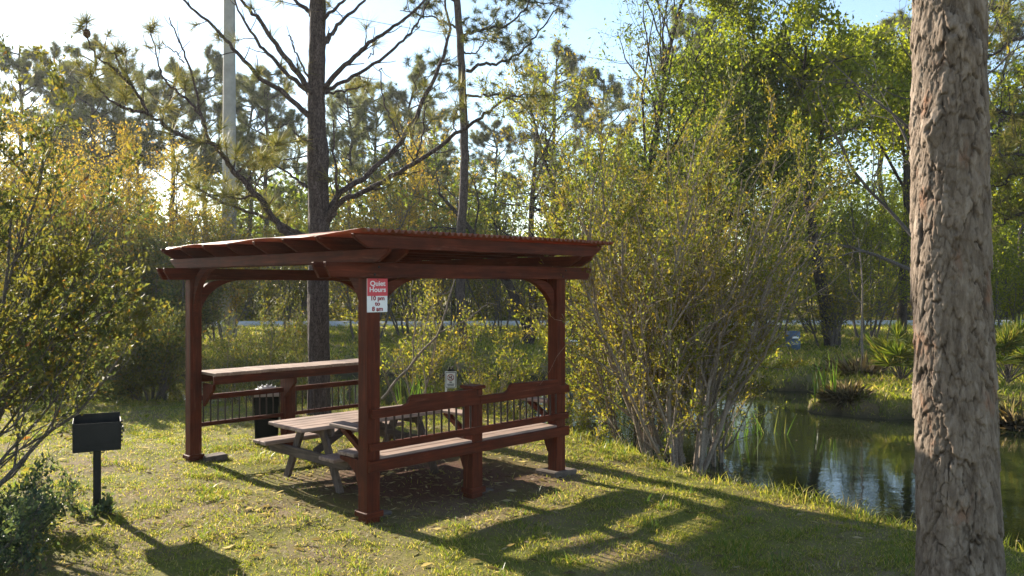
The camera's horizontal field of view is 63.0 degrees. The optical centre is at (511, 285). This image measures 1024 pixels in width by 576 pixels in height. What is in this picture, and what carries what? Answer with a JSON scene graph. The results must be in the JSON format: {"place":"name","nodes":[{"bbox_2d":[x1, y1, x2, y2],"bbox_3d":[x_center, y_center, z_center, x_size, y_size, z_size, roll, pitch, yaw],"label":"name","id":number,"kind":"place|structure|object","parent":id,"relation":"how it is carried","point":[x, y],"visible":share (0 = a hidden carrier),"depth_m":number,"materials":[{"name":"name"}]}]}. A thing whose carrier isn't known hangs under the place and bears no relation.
{"place":"outdoors","nodes":[
{"label":"outdoors","id":0,"kind":"place"},
{"bbox_2d":[0,289,1023,575],"bbox_3d":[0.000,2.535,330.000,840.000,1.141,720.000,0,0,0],"label":"ground","id":1,"kind":"structure","parent":0,"point":[450,473],"depth_m":7.38,"materials":[{"name":"green plant"}]},
{"bbox_2d":[0,448,70,575],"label":"bush","id":2,"kind":"object","parent":1,"relation":"on","point":[17,527],"visible":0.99,"depth_m":5.79,"materials":[{"name":"green plant"}]},
{"bbox_2d":[0,464,87,533],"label":"bush","id":3,"kind":"object","parent":1,"relation":"on","point":[74,484],"visible":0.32,"depth_m":6.91,"materials":[{"name":"green plant"}]},
{"bbox_2d":[0,39,90,239],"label":"pine tree","id":4,"kind":"object","parent":1,"relation":"on","point":[21,64],"visible":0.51,"depth_m":49.33,"materials":[{"name":"green plant"}]},
{"bbox_2d":[0,39,111,203],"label":"pine tree","id":5,"kind":"object","parent":1,"relation":"on","point":[54,47],"visible":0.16,"depth_m":53.50,"materials":[{"name":"green plant"}]},
{"bbox_2d":[0,204,111,344],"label":"bush","id":6,"kind":"object","parent":1,"relation":"on","point":[13,287],"visible":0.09,"depth_m":23.21,"materials":[{"name":"green plant"}]},
{"bbox_2d":[3,58,122,209],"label":"pine tree","id":7,"kind":"object","parent":1,"relation":"on","point":[101,147],"visible":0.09,"depth_m":57.71,"materials":[{"name":"green plant"}]},
{"bbox_2d":[0,32,141,414],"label":"bush","id":8,"kind":"object","parent":1,"relation":"on","point":[12,275],"visible":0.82,"depth_m":7.17,"materials":[{"name":"green plant"}]},
{"bbox_2d":[0,115,167,309],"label":"shrub","id":9,"kind":"object","parent":1,"relation":"on","point":[117,216],"visible":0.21,"depth_m":27.05,"materials":[{"name":"green plant"}]},
{"bbox_2d":[0,296,168,401],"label":"bush","id":10,"kind":"object","parent":1,"relation":"on","point":[85,377],"visible":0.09,"depth_m":14.93,"materials":[{"name":"green plant"}]},
{"bbox_2d":[0,127,169,486],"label":"bush","id":11,"kind":"object","parent":1,"relation":"on","point":[54,335],"visible":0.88,"depth_m":7.03,"materials":[{"name":"green plant"}]},
{"bbox_2d":[64,491,116,518],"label":"bush","id":12,"kind":"object","parent":1,"relation":"on","point":[108,503],"visible":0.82,"depth_m":7.28,"materials":[{"name":"green plant"}]},
{"bbox_2d":[36,31,152,221],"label":"pine tree","id":13,"kind":"object","parent":1,"relation":"on","point":[70,79],"visible":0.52,"depth_m":48.94,"materials":[{"name":"green plant"}]},
{"bbox_2d":[72,412,123,511],"bbox_3d":[-3.661,1.627,7.407,0.405,0.945,0.356,0,0,-26],"label":"park grill","id":14,"kind":"object","parent":1,"relation":"on","point":[96,434],"visible":0.99,"depth_m":7.30,"materials":[{"name":"black metal"}]},
{"bbox_2d":[0,92,196,314],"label":"shrub","id":15,"kind":"object","parent":1,"relation":"on","point":[13,174],"visible":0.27,"depth_m":24.17,"materials":[{"name":"green plant"}]},
{"bbox_2d":[38,64,159,212],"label":"pine tree","id":16,"kind":"object","parent":1,"relation":"on","point":[130,112],"visible":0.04,"depth_m":60.35,"materials":[{"name":"green plant"}]},
{"bbox_2d":[10,212,219,349],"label":"bush","id":17,"kind":"object","parent":1,"relation":"on","point":[150,272],"visible":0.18,"depth_m":22.67,"materials":[{"name":"green plant"}]},
{"bbox_2d":[18,119,228,313],"bbox_3d":[-13.004,-1.664,28.150,6.706,7.571,5.691,0,0,28],"label":"shrub","id":18,"kind":"object","parent":1,"relation":"on","point":[170,187],"visible":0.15,"depth_m":28.42,"materials":[{"name":"green plant"}]},
{"bbox_2d":[66,288,209,402],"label":"bush","id":19,"kind":"object","parent":1,"relation":"on","point":[161,344],"visible":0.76,"depth_m":14.49,"materials":[{"name":"green plant"}]},
{"bbox_2d":[87,69,196,224],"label":"pine tree","id":20,"kind":"object","parent":1,"relation":"on","point":[138,163],"visible":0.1,"depth_m":54.48,"materials":[{"name":"green plant"}]},
{"bbox_2d":[128,54,222,245],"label":"pine tree","id":21,"kind":"object","parent":1,"relation":"on","point":[152,132],"visible":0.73,"depth_m":49.72,"materials":[{"name":"green plant"}]},
{"bbox_2d":[95,188,256,349],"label":"bush","id":22,"kind":"object","parent":1,"relation":"on","point":[169,289],"visible":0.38,"depth_m":22.69,"materials":[{"name":"green plant"}]},
{"bbox_2d":[136,41,257,237],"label":"pine tree","id":23,"kind":"object","parent":1,"relation":"on","point":[216,62],"visible":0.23,"depth_m":55.56,"materials":[{"name":"green plant"}]},
{"bbox_2d":[104,173,299,328],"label":"shrub","id":24,"kind":"object","parent":1,"relation":"on","point":[215,230],"visible":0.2,"depth_m":30.23,"materials":[{"name":"green plant"}]},
{"bbox_2d":[202,452,227,461],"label":"concrete block","id":25,"kind":"structure","parent":1,"relation":"on","point":[220,456],"depth_m":9.51,"materials":[{"name":"grey concrete"}]},
{"bbox_2d":[134,160,306,339],"bbox_3d":[-10.454,-1.210,29.564,4.658,6.698,7.510,0,0,35],"label":"shrub","id":26,"kind":"object","parent":1,"relation":"on","point":[237,296],"visible":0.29,"depth_m":30.13,"materials":[{"name":"green plant"}]},
{"bbox_2d":[146,302,307,403],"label":"shrub","id":27,"kind":"object","parent":1,"relation":"on","point":[234,347],"visible":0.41,"depth_m":15.95,"materials":[{"name":"green plant"}]},
{"bbox_2d":[221,0,236,337],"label":"utility pole","id":28,"kind":"object","parent":1,"relation":"on","point":[229,83],"visible":0.46,"depth_m":31.80,"materials":[{"name":"concrete"}]},
{"bbox_2d":[266,0,660,66],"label":"power line","id":29,"kind":"object","parent":28,"relation":"attached to","point":[439,33],"visible":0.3,"depth_m":36.43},
{"bbox_2d":[178,70,307,313],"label":"pine tree","id":30,"kind":"object","parent":1,"relation":"on","point":[241,108],"visible":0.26,"depth_m":53.29,"materials":[{"name":"green plant"}]},
{"bbox_2d":[254,384,278,444],"bbox_3d":[-3.095,1.661,10.550,0.328,0.818,0.328,0,0,-14],"label":"rubbish bin","id":31,"kind":"object","parent":1,"relation":"on","point":[263,428],"visible":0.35,"depth_m":10.41,"materials":[{"name":"black plastic"}]},
{"bbox_2d":[179,280,357,405],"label":"shrub","id":32,"kind":"object","parent":1,"relation":"on","point":[277,345],"visible":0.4,"depth_m":15.65,"materials":[{"name":"green plant"}]},
{"bbox_2d":[214,61,337,316],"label":"pine tree","id":33,"kind":"object","parent":1,"relation":"on","point":[265,93],"visible":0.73,"depth_m":49.95,"materials":[{"name":"green plant"}]},
{"bbox_2d":[260,108,307,311],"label":"pine tree","id":34,"kind":"object","parent":1,"relation":"on","point":[278,193],"visible":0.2,"depth_m":60.94,"materials":[{"name":"green plant"}]},
{"bbox_2d":[240,193,363,335],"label":"shrub","id":35,"kind":"object","parent":1,"relation":"on","point":[273,288],"visible":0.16,"depth_m":32.62,"materials":[{"name":"green plant"}]},
{"bbox_2d":[54,0,561,415],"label":"pine tree","id":36,"kind":"object","parent":1,"relation":"on","point":[322,210],"visible":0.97,"depth_m":12.83,"materials":[{"name":"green plant"}]},
{"bbox_2d":[291,75,400,308],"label":"pine tree","id":37,"kind":"object","parent":1,"relation":"on","point":[358,115],"visible":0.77,"depth_m":51.81,"materials":[{"name":"green plant"}]},
{"bbox_2d":[253,404,439,493],"bbox_3d":[-1.581,1.708,8.892,1.518,0.664,1.897,0,0,45],"label":"picnic table","id":38,"kind":"object","parent":1,"relation":"on","point":[310,427],"visible":0.59,"depth_m":8.60,"materials":[{"name":"brown wood"}]},
{"bbox_2d":[328,80,414,228],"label":"pine tree","id":39,"kind":"object","parent":1,"relation":"on","point":[374,138],"visible":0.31,"depth_m":56.26,"materials":[{"name":"green plant"}]},
{"bbox_2d":[156,228,613,523],"bbox_3d":[-1.585,0.797,9.159,4.218,2.526,3.369,0,0,45],"label":"pergola","id":40,"kind":"object","parent":1,"relation":"on","point":[354,259],"visible":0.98,"depth_m":8.13,"materials":[{"name":"brown wood"}]},
{"bbox_2d":[367,278,387,311],"bbox_3d":[-1.142,0.085,7.094,0.013,0.286,0.210,0,0,45],"label":"notice sign","id":41,"kind":"object","parent":40,"relation":"attached to","point":[377,291],"visible":1,"depth_m":7.09,"materials":[{"name":"white metal"}]},
{"bbox_2d":[380,509,391,517],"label":"concrete block","id":42,"kind":"structure","parent":1,"relation":"on","point":[387,512],"depth_m":7.37,"materials":[{"name":"grey concrete"}]},
{"bbox_2d":[329,104,473,338],"bbox_3d":[-4.836,-2.113,30.817,5.734,8.459,6.288,0,0,-24],"label":"shrub","id":43,"kind":"object","parent":1,"relation":"on","point":[403,222],"visible":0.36,"depth_m":30.20,"materials":[{"name":"green plant"}]},
{"bbox_2d":[289,122,520,335],"bbox_3d":[-4.485,-2.158,32.632,7.745,8.590,8.053,0,0,-38],"label":"shrub","id":44,"kind":"object","parent":1,"relation":"on","point":[362,185],"visible":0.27,"depth_m":32.15,"materials":[{"name":"green plant"}]},
{"bbox_2d":[367,53,459,315],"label":"pine tree","id":45,"kind":"object","parent":1,"relation":"on","point":[411,76],"visible":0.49,"depth_m":54.75,"materials":[{"name":"green plant"}]},
{"bbox_2d":[340,260,490,404],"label":"shrub","id":46,"kind":"object","parent":1,"relation":"on","point":[402,347],"visible":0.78,"depth_m":14.29,"materials":[{"name":"green plant"}]},
{"bbox_2d":[387,97,472,284],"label":"pine tree","id":47,"kind":"object","parent":1,"relation":"on","point":[449,147],"visible":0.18,"depth_m":65.30,"materials":[{"name":"green plant"}]},
{"bbox_2d":[381,279,497,399],"bbox_3d":[-1.252,0.845,13.756,1.970,2.302,0.728,0,0,-27],"label":"sapling","id":48,"kind":"object","parent":1,"relation":"on","point":[409,367],"visible":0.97,"depth_m":13.42,"materials":[{"name":"brown plant"}]},
{"bbox_2d":[381,157,511,331],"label":"shrub","id":49,"kind":"object","parent":1,"relation":"on","point":[454,288],"visible":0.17,"depth_m":36.04,"materials":[{"name":"green plant"}]},
{"bbox_2d":[445,367,455,391],"bbox_3d":[-0.955,1.884,13.010,0.176,1.232,0.050,0,0,-7],"label":"prohibition sign","id":50,"kind":"object","parent":1,"relation":"on","point":[450,378],"visible":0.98,"depth_m":12.99,"materials":[{"name":"white metal"}]},
{"bbox_2d":[397,120,529,341],"bbox_3d":[-1.732,-1.796,28.130,5.077,7.877,3.566,0,0,-19],"label":"tree","id":51,"kind":"object","parent":1,"relation":"on","point":[509,285],"visible":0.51,"depth_m":27.84,"materials":[{"name":"green plant"}]},
{"bbox_2d":[393,301,544,416],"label":"shrub","id":52,"kind":"object","parent":1,"relation":"on","point":[507,365],"visible":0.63,"depth_m":14.34,"materials":[{"name":"green plant"}]},
{"bbox_2d":[436,198,539,334],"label":"shrub","id":53,"kind":"object","parent":1,"relation":"on","point":[494,288],"visible":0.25,"depth_m":33.54,"materials":[{"name":"green plant"}]},
{"bbox_2d":[400,0,579,350],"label":"pine tree","id":54,"kind":"object","parent":1,"relation":"on","point":[463,38],"visible":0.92,"depth_m":24.90,"materials":[{"name":"green plant"}]},
{"bbox_2d":[456,119,526,207],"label":"pine tree","id":55,"kind":"object","parent":1,"relation":"on","point":[482,138],"visible":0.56,"depth_m":63.33,"materials":[{"name":"green plant"}]},
{"bbox_2d":[0,403,1023,575],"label":"straw litter","id":56,"kind":"object","parent":1,"relation":"on","point":[431,527],"visible":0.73,"depth_m":7.43,"materials":[{"name":"brown plant"}]},
{"bbox_2d":[0,248,1023,320],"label":"undergrowth","id":57,"kind":"object","parent":1,"relation":"on","point":[343,311],"depth_m":48.46,"materials":[{"name":"green plant"}]},
{"bbox_2d":[1,136,1023,315],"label":"woodland","id":58,"kind":"object","parent":1,"relation":"on","point":[301,194],"depth_m":58.49,"materials":[{"name":"green plant"}]},
{"bbox_2d":[452,359,575,418],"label":"shrub","id":59,"kind":"object","parent":1,"relation":"on","point":[498,405],"visible":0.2,"depth_m":13.32,"materials":[{"name":"green plant"}]},
{"bbox_2d":[438,25,612,339],"bbox_3d":[0.531,-3.544,28.995,4.949,11.336,4.909,0,0,-28],"label":"leafy tree","id":60,"kind":"object","parent":1,"relation":"on","point":[506,178],"visible":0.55,"depth_m":28.79,"materials":[{"name":"green plant"}]},
{"bbox_2d":[34,355,1023,551],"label":"shore grass","id":61,"kind":"structure","parent":1,"relation":"on","point":[821,499],"depth_m":9.49,"materials":[{"name":"green plant"}]},
{"bbox_2d":[484,38,594,224],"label":"pine tree","id":62,"kind":"object","parent":1,"relation":"on","point":[570,62],"visible":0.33,"depth_m":61.44,"materials":[{"name":"green plant"}]},
{"bbox_2d":[472,13,618,345],"bbox_3d":[1.077,-3.219,28.369,4.951,10.766,4.588,0,0,0],"label":"leafy tree","id":63,"kind":"object","parent":1,"relation":"on","point":[531,340],"visible":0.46,"depth_m":27.97,"materials":[{"name":"green plant"}]},
{"bbox_2d":[469,153,621,328],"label":"shrub","id":64,"kind":"object","parent":1,"relation":"on","point":[501,224],"visible":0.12,"depth_m":37.66,"materials":[{"name":"green plant"}]},
{"bbox_2d":[536,467,576,477],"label":"concrete block","id":65,"kind":"structure","parent":1,"relation":"on","point":[546,472],"depth_m":8.77,"materials":[{"name":"grey concrete"}]},
{"bbox_2d":[527,364,613,439],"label":"shrub","id":66,"kind":"object","parent":1,"relation":"on","point":[570,419],"visible":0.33,"depth_m":12.38,"materials":[{"name":"green plant"}]},
{"bbox_2d":[524,65,654,285],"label":"pine tree","id":67,"kind":"object","parent":1,"relation":"on","point":[618,87],"visible":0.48,"depth_m":57.31,"materials":[{"name":"green plant"}]},
{"bbox_2d":[500,166,745,450],"bbox_3d":[1.583,0.638,11.729,3.601,5.192,4.470,0,0,0],"label":"tall shrub","id":68,"kind":"object","parent":1,"relation":"on","point":[613,428],"visible":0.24,"depth_m":11.57,"materials":[{"name":"green plant"}]},
{"bbox_2d":[540,115,773,243],"bbox_3d":[6.402,-2.550,33.389,10.641,9.387,6.727,0,0,36],"label":"leafy tree","id":69,"kind":"object","parent":1,"relation":"on","point":[628,151],"visible":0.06,"depth_m":34.11,"materials":[{"name":"green plant"}]},
{"bbox_2d":[593,153,724,300],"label":"shrub","id":70,"kind":"object","parent":1,"relation":"on","point":[629,243],"visible":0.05,"depth_m":31.74,"materials":[{"name":"green plant"}]},
{"bbox_2d":[575,0,767,321],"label":"bare tree","id":71,"kind":"object","parent":1,"relation":"on","point":[661,38],"visible":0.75,"depth_m":25.48,"materials":[{"name":"green plant"}]},
{"bbox_2d":[600,3,756,136],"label":"pine tree","id":72,"kind":"object","parent":1,"relation":"on","point":[683,34],"visible":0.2,"depth_m":51.19,"materials":[{"name":"green plant"}]},
{"bbox_2d":[559,169,808,466],"bbox_3d":[2.329,0.897,11.704,3.846,4.667,4.425,0,0,0],"label":"tall shrub","id":73,"kind":"object","parent":1,"relation":"on","point":[764,384],"visible":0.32,"depth_m":10.81,"materials":[{"name":"green plant"}]},
{"bbox_2d":[482,3,886,475],"bbox_3d":[1.617,-0.357,10.711,5.544,6.727,4.662,0,0,-29],"label":"tall shrub","id":74,"kind":"object","parent":1,"relation":"on","point":[645,437],"visible":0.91,"depth_m":10.18,"materials":[{"name":"green plant"}]},
{"bbox_2d":[583,133,797,316],"bbox_3d":[5.760,-2.241,30.895,7.830,8.781,8.730,0,0,-25],"label":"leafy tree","id":75,"kind":"object","parent":1,"relation":"on","point":[670,213],"visible":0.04,"depth_m":30.33,"materials":[{"name":"green plant"}]},
{"bbox_2d":[575,14,895,339],"bbox_3d":[6.621,-2.915,24.556,6.082,10.079,9.138,0,0,-38],"label":"leafy tree","id":76,"kind":"object","parent":1,"relation":"on","point":[753,123],"visible":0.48,"depth_m":23.73,"materials":[{"name":"green plant"}]},
{"bbox_2d":[592,31,903,330],"bbox_3d":[10.473,-4.294,36.648,12.219,12.815,7.896,0,0,-19],"label":"leafy tree","id":77,"kind":"object","parent":1,"relation":"on","point":[853,152],"visible":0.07,"depth_m":35.54,"materials":[{"name":"green plant"}]},
{"bbox_2d":[658,156,854,338],"bbox_3d":[8.885,-1.266,30.603,8.744,6.784,5.045,0,0,0],"label":"shrub","id":78,"kind":"object","parent":1,"relation":"on","point":[784,251],"visible":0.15,"depth_m":30.77,"materials":[{"name":"green plant"}]},
{"bbox_2d":[669,0,910,346],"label":"oak tree","id":79,"kind":"object","parent":1,"relation":"on","point":[787,56],"visible":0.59,"depth_m":25.87,"materials":[{"name":"green plant"}]},
{"bbox_2d":[786,331,800,349],"bbox_3d":[8.739,1.707,25.997,0.456,0.580,0.463,0,0,0],"label":"plastic drum","id":80,"kind":"object","parent":1,"relation":"on","point":[791,334],"visible":0.71,"depth_m":25.81,"materials":[{"name":"blue plastic"}]},
{"bbox_2d":[747,155,902,334],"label":"shrub","id":81,"kind":"object","parent":1,"relation":"on","point":[824,250],"visible":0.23,"depth_m":33.02,"materials":[{"name":"green plant"}]},
{"bbox_2d":[807,347,846,402],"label":"reed clump","id":82,"kind":"object","parent":1,"relation":"on","point":[834,380],"visible":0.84,"depth_m":15.77,"materials":[{"name":"green plant"}]},
{"bbox_2d":[812,378,875,410],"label":"dry grass clump","id":83,"kind":"object","parent":1,"relation":"on","point":[843,392],"visible":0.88,"depth_m":15.49,"materials":[{"name":"plant"}]},
{"bbox_2d":[787,262,910,348],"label":"shrub","id":84,"kind":"object","parent":1,"relation":"on","point":[837,309],"visible":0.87,"depth_m":26.43,"materials":[{"name":"green plant"}]},
{"bbox_2d":[809,351,889,376],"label":"dry grass clump","id":85,"kind":"object","parent":1,"relation":"on","point":[869,369],"visible":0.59,"depth_m":19.15,"materials":[{"name":"plant"}]},
{"bbox_2d":[823,208,892,361],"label":"sapling","id":86,"kind":"object","parent":1,"relation":"on","point":[861,331],"visible":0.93,"depth_m":20.02,"materials":[{"name":"green plant"}]},
{"bbox_2d":[814,171,910,339],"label":"shrub","id":87,"kind":"object","parent":1,"relation":"on","point":[882,230],"visible":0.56,"depth_m":30.35,"materials":[{"name":"green plant"}]},
{"bbox_2d":[836,15,897,310],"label":"pine tree","id":88,"kind":"object","parent":1,"relation":"on","point":[889,21],"visible":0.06,"depth_m":55.80,"materials":[{"name":"green plant"}]},
{"bbox_2d":[752,0,1023,332],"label":"bare tree","id":89,"kind":"object","parent":1,"relation":"on","point":[880,201],"visible":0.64,"depth_m":15.37,"materials":[{"name":"plant"}]},
{"bbox_2d":[864,320,913,381],"bbox_3d":[8.171,1.335,17.655,1.774,1.414,2.052,0,0,0],"label":"palmetto","id":90,"kind":"object","parent":1,"relation":"on","point":[890,354],"visible":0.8,"depth_m":17.34,"materials":[{"name":"green plant"}]},
{"bbox_2d":[844,7,991,319],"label":"pine tree","id":91,"kind":"object","parent":1,"relation":"on","point":[901,13],"visible":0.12,"depth_m":47.37,"materials":[{"name":"green plant"}]},
{"bbox_2d":[813,0,1023,334],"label":"leafy tree","id":92,"kind":"object","parent":1,"relation":"on","point":[903,65],"visible":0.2,"depth_m":31.93,"materials":[{"name":"green plant"}]},
{"bbox_2d":[909,0,1006,575],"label":"pine tree","id":93,"kind":"object","parent":1,"relation":"on","point":[958,497],"visible":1,"depth_m":4.58,"materials":[{"name":"brown plant"}]},
{"bbox_2d":[987,0,1023,319],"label":"pine tree","id":94,"kind":"object","parent":1,"relation":"on","point":[1018,31],"visible":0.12,"depth_m":45.03,"materials":[{"name":"green plant"}]},
{"bbox_2d":[987,0,1023,250],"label":"pine tree","id":95,"kind":"object","parent":1,"relation":"on","point":[994,113],"visible":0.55,"depth_m":17.98,"materials":[{"name":"green plant"}]},
{"bbox_2d":[989,84,1023,275],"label":"pine tree","id":96,"kind":"object","parent":1,"relation":"on","point":[1022,224],"visible":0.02,"depth_m":56.03,"materials":[{"name":"green plant"}]},
{"bbox_2d":[991,219,1023,335],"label":"shrub","id":97,"kind":"object","parent":1,"relation":"on","point":[998,290],"visible":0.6,"depth_m":26.26,"materials":[{"name":"green plant"}]},
{"bbox_2d":[995,315,1023,382],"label":"palmetto","id":98,"kind":"object","parent":1,"relation":"on","point":[1009,339],"visible":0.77,"depth_m":16.76,"materials":[{"name":"green plant"}]},
{"bbox_2d":[998,389,1023,430],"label":"dry grass clump","id":99,"kind":"object","parent":1,"relation":"on","point":[1007,419],"visible":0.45,"depth_m":14.02,"materials":[{"name":"plant"}]},
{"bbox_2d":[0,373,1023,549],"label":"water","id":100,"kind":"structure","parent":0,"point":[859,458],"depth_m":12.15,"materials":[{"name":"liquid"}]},
{"bbox_2d":[394,364,442,404],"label":"reed clump","id":101,"kind":"object","parent":100,"relation":"in","point":[414,393],"visible":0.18,"depth_m":14.49,"materials":[{"name":"green plant"}]},
{"bbox_2d":[584,427,634,448],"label":"reed clump","id":102,"kind":"object","parent":100,"relation":"in","point":[613,439],"visible":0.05,"depth_m":11.99,"materials":[{"name":"green plant"}]},
{"bbox_2d":[718,410,795,438],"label":"reed clump","id":103,"kind":"object","parent":100,"relation":"in","point":[756,422],"visible":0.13,"depth_m":13.46,"materials":[{"name":"green plant"}]},
{"bbox_2d":[0,0,1023,285],"label":"sky","id":104,"kind":"structure","parent":0,"point":[27,22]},
{"bbox_2d":[1,319,1023,415],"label":"grass","id":105,"kind":"structure","parent":0,"point":[537,346],"depth_m":26.10,"materials":[{"name":"green plant"}]},
{"bbox_2d":[96,320,1022,326],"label":"road","id":106,"kind":"structure","parent":0,"point":[849,322],"depth_m":42.66,"materials":[{"name":"grey asphalt"}]}
]}

